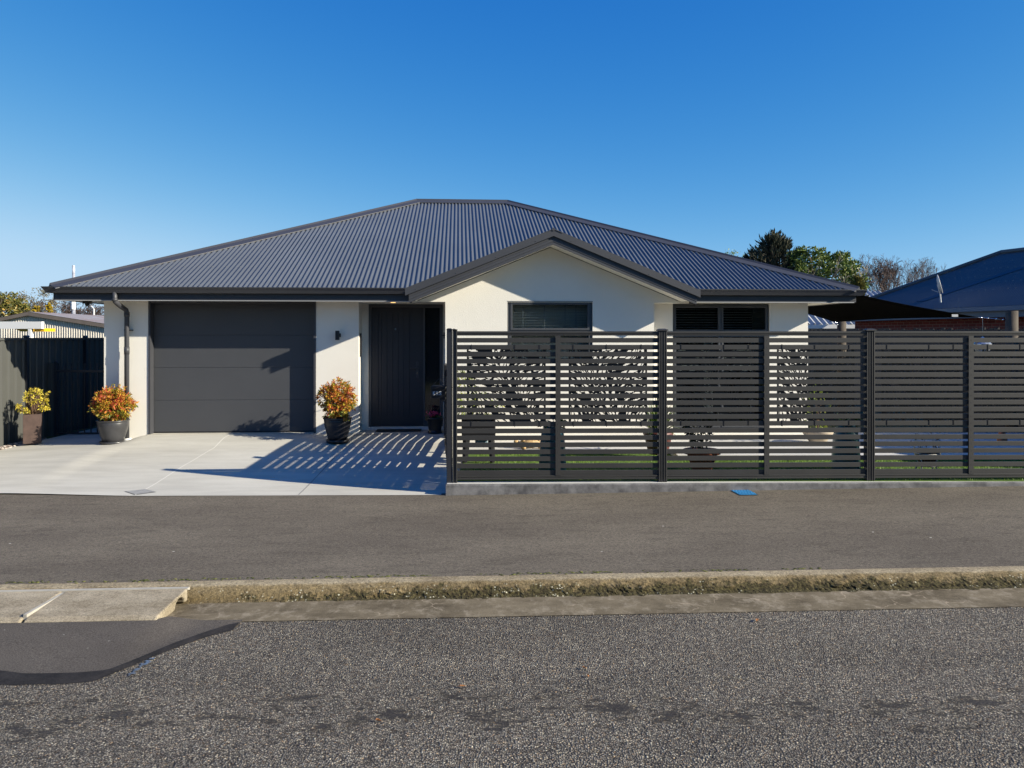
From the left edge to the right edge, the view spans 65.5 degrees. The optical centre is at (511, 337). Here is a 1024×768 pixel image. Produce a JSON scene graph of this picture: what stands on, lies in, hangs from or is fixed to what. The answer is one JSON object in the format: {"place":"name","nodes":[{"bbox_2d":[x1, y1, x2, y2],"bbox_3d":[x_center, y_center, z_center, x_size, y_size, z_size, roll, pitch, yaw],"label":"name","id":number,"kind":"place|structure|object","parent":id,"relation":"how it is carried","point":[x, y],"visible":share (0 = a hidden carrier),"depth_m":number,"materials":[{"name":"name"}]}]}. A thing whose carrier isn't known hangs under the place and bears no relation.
{"place":"outdoors","nodes":[
{"label":"outdoors","id":0,"kind":"place"},
{"bbox_2d":[0,428,462,495],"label":"driveway","id":1,"kind":"structure","parent":0,"point":[289,464],"depth_m":11.01,"materials":[{"name":"grey concrete"}]},
{"bbox_2d":[15,387,50,443],"bbox_3d":[-7.658,1.235,12.748,0.436,0.906,0.416,0,0,13],"label":"tall planter","id":2,"kind":"object","parent":1,"relation":"on","point":[32,426],"visible":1,"depth_m":12.67,"materials":[{"name":"ceramic"}]},
{"bbox_2d":[57,363,103,433],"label":"metal gate","id":3,"kind":"structure","parent":1,"relation":"on","point":[78,371],"depth_m":13.94,"materials":[{"name":"grey metal"}]},
{"bbox_2d":[88,383,138,444],"bbox_3d":[-6.293,1.197,12.552,0.725,0.946,0.696,0,0,0],"label":"potted shrub","id":4,"kind":"object","parent":1,"relation":"on","point":[112,426],"visible":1,"depth_m":12.41,"materials":[{"name":"orange plant"}]},
{"bbox_2d":[124,489,154,494],"bbox_3d":[-4.558,1.893,9.757,0.350,0.021,0.222,0,0,38],"label":"access cover","id":5,"kind":"object","parent":1,"relation":"in","point":[141,491],"visible":1,"depth_m":9.75,"materials":[{"name":"grey"}]},
{"bbox_2d":[135,434,230,494],"bbox_3d":[-4.550,1.735,11.250,0.016,0.338,3.300,0,0,0],"label":"driveway joint","id":6,"kind":"object","parent":1,"relation":"on","point":[187,463],"visible":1,"depth_m":11.12,"materials":[{"name":"grey concrete"}]},
{"bbox_2d":[315,376,357,442],"bbox_3d":[-2.744,1.122,12.497,0.674,1.031,0.784,0,0,0],"label":"potted shrub","id":7,"kind":"object","parent":1,"relation":"on","point":[337,418],"visible":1,"depth_m":12.36,"materials":[{"name":"orange plant"}]},
{"bbox_2d":[354,429,443,434],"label":"porch floor","id":8,"kind":"structure","parent":1,"relation":"on","point":[374,431],"depth_m":13.14,"materials":[{"name":"concrete"}]},
{"bbox_2d":[376,429,420,431],"bbox_3d":[-1.898,1.560,13.345,0.743,0.015,0.270,0,0,-4],"label":"door mat","id":9,"kind":"object","parent":8,"relation":"on","point":[398,430],"depth_m":13.26,"materials":[{"name":"black"}]},
{"bbox_2d":[425,410,442,432],"bbox_3d":[-1.272,1.380,13.050,0.295,0.363,0.280,0,0,0],"label":"flower pot","id":10,"kind":"object","parent":8,"relation":"on","point":[434,423],"visible":1,"depth_m":12.96,"materials":[{"name":"black ceramic"}]},
{"bbox_2d":[444,363,446,467],"bbox_3d":[-0.925,1.055,11.203,0.075,1.370,3.205,0,0,-6],"label":"return fence","id":11,"kind":"object","parent":1,"relation":"on","point":[445,407],"visible":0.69,"depth_m":10.62,"materials":[{"name":"grey metal"}]},
{"bbox_2d":[431,378,445,401],"bbox_3d":[-1.011,0.724,11.038,0.203,0.326,0.324,0,0,0],"label":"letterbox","id":12,"kind":"object","parent":11,"relation":"attached to","point":[438,391],"visible":0.98,"depth_m":10.90,"materials":[{"name":"black paint"}]},
{"bbox_2d":[0,493,981,621],"bbox_3d":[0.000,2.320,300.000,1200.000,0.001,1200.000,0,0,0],"label":"ground","id":13,"kind":"structure","parent":0,"point":[509,616],"depth_m":6.68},
{"bbox_2d":[0,607,1023,767],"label":"road","id":14,"kind":"structure","parent":0,"point":[916,688],"depth_m":4.41,"materials":[{"name":"grey asphalt"}]},
{"bbox_2d":[0,616,241,672],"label":"asphalt ramp","id":15,"kind":"structure","parent":14,"relation":"on","point":[52,647],"depth_m":5.33,"materials":[{"name":"grey asphalt"}]},
{"bbox_2d":[0,622,239,684],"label":"tar seal","id":16,"kind":"object","parent":15,"relation":"on","point":[10,678],"visible":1,"depth_m":4.80,"materials":[{"name":"black asphalt"}]},
{"bbox_2d":[128,657,154,675],"bbox_3d":[-2.287,2.031,4.917,0.058,0.010,0.297,0,0,0],"label":"paint mark","id":17,"kind":"object","parent":14,"relation":"on","point":[142,664],"visible":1,"depth_m":4.94,"materials":[{"name":"blue paint"}]},
{"bbox_2d":[168,588,1023,621],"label":"gutter","id":18,"kind":"object","parent":14,"relation":"on","point":[572,605],"visible":0.84,"depth_m":6.04,"materials":[{"name":"grey concrete"}]},
{"bbox_2d":[0,587,189,622],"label":"crossing slab","id":19,"kind":"structure","parent":18,"relation":"on","point":[85,605],"depth_m":5.95,"materials":[{"name":"beige concrete"}]},
{"bbox_2d":[0,566,1023,603],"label":"kerb","id":20,"kind":"structure","parent":18,"relation":"on","point":[582,585],"depth_m":6.37,"materials":[{"name":"beige concrete"}]},
{"bbox_2d":[10,567,820,583],"bbox_3d":[-1.223,1.960,6.523,7.572,0.100,0.088,0,0,-1],"label":"kerb moss","id":21,"kind":"object","parent":20,"relation":"on","point":[369,576],"visible":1,"depth_m":6.52,"materials":[{"name":"green plant"}]},
{"bbox_2d":[0,486,1023,583],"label":"footpath","id":22,"kind":"structure","parent":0,"point":[54,538],"depth_m":7.75,"materials":[{"name":"grey asphalt"}]},
{"bbox_2d":[446,481,1023,495],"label":"footing wall","id":23,"kind":"structure","parent":22,"relation":"on","point":[504,487],"depth_m":9.51,"materials":[{"name":"concrete"}]},
{"bbox_2d":[446,328,1023,482],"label":"slat fence","id":24,"kind":"object","parent":23,"relation":"on","point":[869,416],"visible":1,"depth_m":9.61,"materials":[{"name":"grey metal"}]},
{"bbox_2d":[467,344,545,426],"bbox_3d":[-0.068,0.580,9.564,0.950,0.990,0.033,0,0,-1],"label":"decorative screen","id":25,"kind":"object","parent":24,"relation":"attached to","point":[513,399],"visible":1,"depth_m":9.57,"materials":[{"name":"black metal"}]},
{"bbox_2d":[569,344,646,426],"bbox_3d":[1.158,0.580,9.592,0.950,0.990,0.032,0,0,-1],"label":"decorative screen","id":26,"kind":"object","parent":24,"relation":"attached to","point":[608,378],"visible":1,"depth_m":9.60,"materials":[{"name":"black metal"}]},
{"bbox_2d":[676,344,753,425],"bbox_3d":[2.460,0.580,9.621,0.950,0.990,0.032,0,0,-1],"label":"decorative screen","id":27,"kind":"object","parent":24,"relation":"attached to","point":[709,357],"visible":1,"depth_m":9.63,"materials":[{"name":"black metal"}]},
{"bbox_2d":[777,344,854,425],"bbox_3d":[3.688,0.580,9.649,0.950,0.990,0.032,0,0,-1],"label":"decorative screen","id":28,"kind":"object","parent":24,"relation":"attached to","point":[812,357],"visible":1,"depth_m":9.66,"materials":[{"name":"black metal"}]},
{"bbox_2d":[881,344,958,425],"bbox_3d":[4.970,0.580,9.678,0.950,0.990,0.033,0,0,-1],"label":"decorative screen","id":29,"kind":"object","parent":24,"relation":"attached to","point":[921,357],"visible":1,"depth_m":9.69,"materials":[{"name":"black metal"}]},
{"bbox_2d":[982,344,1023,425],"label":"decorative screen","id":30,"kind":"object","parent":24,"relation":"attached to","point":[1002,357],"visible":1,"depth_m":9.71,"materials":[{"name":"black metal"}]},
{"bbox_2d":[731,490,757,494],"bbox_3d":[2.738,1.828,9.394,0.234,0.020,0.299,0,0,-6],"label":"valve cover","id":31,"kind":"object","parent":22,"relation":"on","point":[743,492],"visible":1,"depth_m":9.39,"materials":[{"name":"blue paint"}]},
{"bbox_2d":[0,0,1023,315],"label":"sky","id":32,"kind":"structure","parent":0,"point":[132,131],"materials":[{"name":"blue"}]},
{"bbox_2d":[514,440,539,448],"bbox_3d":[0.252,1.591,11.995,0.463,0.181,0.255,0,0,-8],"label":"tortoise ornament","id":33,"kind":"object","parent":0,"point":[527,441],"visible":0.23,"depth_m":11.91,"materials":[{"name":"beige stone"}]},
{"bbox_2d":[42,398,1023,438],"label":"yard ground","id":34,"kind":"structure","parent":0,"point":[859,426],"depth_m":15.44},
{"bbox_2d":[0,291,32,316],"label":"tree","id":35,"kind":"object","parent":34,"relation":"on","point":[10,302],"visible":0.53,"depth_m":37.86,"materials":[{"name":"green plant"}]},
{"bbox_2d":[0,322,54,337],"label":"pergola","id":36,"kind":"object","parent":34,"relation":"on","point":[30,328],"visible":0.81,"depth_m":17.95,"materials":[{"name":"white metal"}]},
{"bbox_2d":[11,287,60,311],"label":"tree","id":37,"kind":"object","parent":34,"relation":"on","point":[33,304],"visible":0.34,"depth_m":40.05,"materials":[{"name":"green plant"}]},
{"bbox_2d":[31,305,41,311],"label":"conifer tree","id":38,"kind":"object","parent":34,"relation":"on","point":[36,309],"visible":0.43,"depth_m":35.94,"materials":[{"name":"green plant"}]},
{"bbox_2d":[45,302,53,312],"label":"conifer tree","id":39,"kind":"object","parent":34,"relation":"on","point":[49,309],"visible":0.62,"depth_m":35.94,"materials":[{"name":"green plant"}]},
{"bbox_2d":[0,306,103,337],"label":"corrugated shed","id":40,"kind":"structure","parent":34,"relation":"on","point":[64,325],"depth_m":25.08,"materials":[{"name":"beige metal"}]},
{"bbox_2d":[0,335,103,445],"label":"boundary fence","id":41,"kind":"object","parent":34,"relation":"on","point":[25,360],"visible":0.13,"depth_m":13.85,"materials":[{"name":"grey metal"}]},
{"bbox_2d":[29,299,103,314],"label":"bare tree","id":42,"kind":"object","parent":34,"relation":"on","point":[68,309],"visible":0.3,"depth_m":41.72,"materials":[{"name":"brown plant"}]},
{"bbox_2d":[71,265,75,313],"bbox_3d":[-18.784,-0.603,34.000,0.295,4.946,0.200,0,0,0],"label":"utility pole","id":43,"kind":"object","parent":34,"relation":"on","point":[73,306],"visible":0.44,"depth_m":33.95,"materials":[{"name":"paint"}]},
{"bbox_2d":[41,199,866,440],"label":"house","id":44,"kind":"structure","parent":34,"relation":"on","point":[270,332],"depth_m":13.07,"materials":[{"name":"grey paint"}]},
{"bbox_2d":[154,303,313,432],"bbox_3d":[-4.563,0.445,13.072,2.633,2.231,0.041,0,0,-4],"label":"garage door","id":45,"kind":"structure","parent":44,"relation":"in","point":[219,367],"depth_m":13.06,"materials":[{"name":"paint"}]},
{"bbox_2d":[372,307,422,426],"bbox_3d":[-1.945,0.502,13.522,0.873,2.025,0.100,0,0,-4],"label":"front door","id":46,"kind":"structure","parent":44,"relation":"in","point":[397,332],"depth_m":13.53,"materials":[{"name":"paint"}]},
{"bbox_2d":[507,301,592,363],"bbox_3d":[0.616,-0.080,12.986,1.390,1.017,0.148,0,0,-4],"label":"window","id":47,"kind":"structure","parent":44,"relation":"in","point":[589,303],"depth_m":12.96,"materials":[{"name":"grey glass"}]},
{"bbox_2d":[673,304,768,427],"bbox_3d":[3.510,0.550,13.859,1.668,2.241,0.802,0,0,-4],"label":"window","id":48,"kind":"structure","parent":44,"relation":"in","point":[686,317],"depth_m":14.20,"materials":[{"name":"grey glass"}]},
{"bbox_2d":[742,248,756,260],"bbox_3d":[10.209,-0.995,34.018,1.425,5.731,1.366,0,0,0],"label":"conifer tree","id":49,"kind":"object","parent":34,"relation":"on","point":[746,256],"visible":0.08,"depth_m":33.96,"materials":[{"name":"green plant"}]},
{"bbox_2d":[747,227,812,273],"bbox_3d":[10.834,-1.341,32.979,3.267,6.423,3.371,0,0,20],"label":"conifer tree","id":50,"kind":"object","parent":34,"relation":"on","point":[773,248],"visible":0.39,"depth_m":32.65,"materials":[{"name":"green plant"}]},
{"bbox_2d":[786,245,842,324],"bbox_3d":[11.779,-0.929,31.835,2.660,5.597,3.470,0,0,0],"label":"tree","id":51,"kind":"object","parent":34,"relation":"on","point":[801,252],"visible":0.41,"depth_m":31.54,"materials":[{"name":"green leaves"},{"name":"bark"}]},
{"bbox_2d":[808,250,871,281],"bbox_3d":[13.378,-0.894,32.959,2.836,5.528,2.778,0,0,-45],"label":"tree","id":52,"kind":"object","parent":34,"relation":"on","point":[844,255],"visible":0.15,"depth_m":32.71,"materials":[{"name":"green plant"}]},
{"bbox_2d":[837,322,845,406],"bbox_3d":[7.663,0.702,18.500,0.203,2.136,0.206,0,0,0],"label":"timber pole","id":53,"kind":"object","parent":34,"relation":"on","point":[841,326],"visible":0.12,"depth_m":18.42,"materials":[{"name":"wood"}]},
{"bbox_2d":[808,290,881,330],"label":"house","id":54,"kind":"structure","parent":34,"relation":"on","point":[821,324],"depth_m":29.96,"materials":[{"name":"metal"}]},
{"bbox_2d":[831,261,873,324],"bbox_3d":[13.236,-0.574,31.195,1.816,4.888,2.318,0,0,28],"label":"tree","id":55,"kind":"object","parent":34,"relation":"on","point":[846,269],"visible":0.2,"depth_m":30.75,"materials":[{"name":"green plant"}]},
{"bbox_2d":[848,273,868,296],"bbox_3d":[12.635,-0.241,28.966,1.040,4.223,0.892,0,0,15],"label":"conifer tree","id":56,"kind":"object","parent":34,"relation":"on","point":[857,280],"visible":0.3,"depth_m":28.87,"materials":[{"name":"green plant"}]},
{"bbox_2d":[852,253,923,291],"bbox_3d":[17.242,-1.008,35.723,3.796,5.777,3.281,0,0,0],"label":"bare tree","id":57,"kind":"object","parent":34,"relation":"on","point":[884,276],"visible":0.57,"depth_m":35.46,"materials":[{"name":"brown plant"}]},
{"bbox_2d":[808,327,1023,426],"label":"paling fence","id":58,"kind":"object","parent":34,"relation":"on","point":[944,350],"visible":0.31,"depth_m":17.80,"materials":[{"name":"brown wood"}]},
{"bbox_2d":[897,257,945,283],"bbox_3d":[19.351,-0.970,38.087,2.455,5.702,2.495,0,0,21],"label":"bare tree","id":59,"kind":"object","parent":34,"relation":"on","point":[921,270],"visible":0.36,"depth_m":37.94,"materials":[{"name":"brown plant"}]},
{"bbox_2d":[829,247,1023,329],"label":"brick house","id":60,"kind":"structure","parent":34,"relation":"on","point":[991,285],"depth_m":22.53,"materials":[{"name":"blue metal"}]},
{"bbox_2d":[933,275,942,302],"bbox_3d":[11.591,-1.322,21.600,0.318,0.757,0.464,0,0,0],"label":"satellite dish","id":61,"kind":"object","parent":60,"relation":"attached to","point":[939,285],"visible":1,"depth_m":21.52,"materials":[{"name":"grey metal"}]},
{"bbox_2d":[1005,311,1018,432],"bbox_3d":[8.918,0.649,14.200,0.203,2.241,0.206,0,0,0],"label":"timber pole","id":62,"kind":"object","parent":34,"relation":"on","point":[1011,320],"visible":0.34,"depth_m":14.12,"materials":[{"name":"wood"}]},
{"bbox_2d":[808,295,1004,325],"bbox_3d":[7.281,-0.599,16.847,3.077,0.682,5.306,0,0,0],"label":"shade sail","id":63,"kind":"object","parent":62,"relation":"attached to","point":[863,307],"visible":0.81,"depth_m":15.91,"materials":[{"name":"black fabric"}]},
{"bbox_2d":[974,317,991,351],"bbox_3d":[8.458,-0.022,14.300,0.300,0.675,0.292,0,0,0],"label":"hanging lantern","id":64,"kind":"object","parent":63,"relation":"hanging from","point":[978,350],"visible":0.34,"depth_m":14.23,"materials":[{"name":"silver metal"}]},
{"bbox_2d":[441,433,1023,468],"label":"patio","id":65,"kind":"structure","parent":0,"point":[739,454],"depth_m":12.06,"materials":[{"name":"grey concrete"}]},
{"bbox_2d":[803,384,833,441],"bbox_3d":[4.839,1.185,12.600,0.510,0.970,0.508,0,0,0],"label":"beige bowl planter","id":66,"kind":"object","parent":65,"relation":"on","point":[820,433],"visible":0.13,"depth_m":12.47,"materials":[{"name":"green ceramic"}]},
{"bbox_2d":[457,454,1023,480],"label":"lawn","id":67,"kind":"structure","parent":0,"point":[806,479],"depth_m":10.45,"materials":[{"name":"green plant"}]},
{"bbox_2d":[457,371,503,462],"bbox_3d":[-0.470,1.064,11.050,0.756,1.317,0.368,0,0,0],"label":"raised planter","id":68,"kind":"object","parent":67,"relation":"on","point":[478,434],"visible":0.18,"depth_m":10.89,"materials":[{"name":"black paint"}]},
{"bbox_2d":[535,419,566,469],"bbox_3d":[0.504,1.345,10.198,0.458,0.749,0.399,0,0,0],"label":"teal pot","id":69,"kind":"object","parent":67,"relation":"on","point":[551,447],"visible":0.15,"depth_m":10.08,"materials":[{"name":"ceramic"}]},
{"bbox_2d":[635,398,675,454],"bbox_3d":[2.117,1.219,11.411,0.961,0.902,0.955,0,0,38],"label":"red pot plant","id":70,"kind":"object","parent":67,"relation":"on","point":[656,427],"visible":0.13,"depth_m":11.29,"materials":[{"name":"green plant"}]},
{"bbox_2d":[682,412,719,469],"bbox_3d":[2.437,1.324,10.250,0.488,0.793,0.468,0,0,0],"label":"terracotta pot","id":71,"kind":"object","parent":67,"relation":"on","point":[705,468],"visible":0.26,"depth_m":10.17,"materials":[{"name":"brown ceramic"}]},
{"bbox_2d":[831,413,860,468],"bbox_3d":[4.368,1.344,10.399,0.426,0.752,0.432,0,0,0],"label":"teal pot","id":72,"kind":"object","parent":67,"relation":"on","point":[846,433],"visible":0.3,"depth_m":10.28,"materials":[{"name":"ceramic"}]},
{"bbox_2d":[911,425,940,468],"bbox_3d":[5.276,1.390,10.109,0.406,0.667,0.369,0,0,-38],"label":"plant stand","id":73,"kind":"object","parent":67,"relation":"on","point":[926,453],"visible":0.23,"depth_m":10.02,"materials":[{"name":"black metal"}]},
{"bbox_2d":[997,432,1007,440],"bbox_3d":[7.699,1.546,12.500,0.150,0.248,0.148,0,0,40],"label":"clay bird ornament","id":74,"kind":"object","parent":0,"point":[1002,439],"visible":0.23,"depth_m":12.46,"materials":[{"name":"ceramic"}]},
{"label":"gravel bed","id":75,"kind":"structure","parent":0,"visible":0},
{"bbox_2d":[0,438,45,449],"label":"pebbles","id":76,"kind":"object","parent":75,"relation":"on","point":[11,445],"visible":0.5,"depth_m":12.66,"materials":[{"name":"white gravel"}]},
{"bbox_2d":[48,361,58,435],"bbox_3d":[-8.220,1.107,13.950,0.530,1.393,0.072,0,0,0],"label":"screen panel","id":77,"kind":"object","parent":75,"relation":"on","point":[53,399],"visible":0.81,"depth_m":13.93,"materials":[{"name":"grey metal"}]}
]}

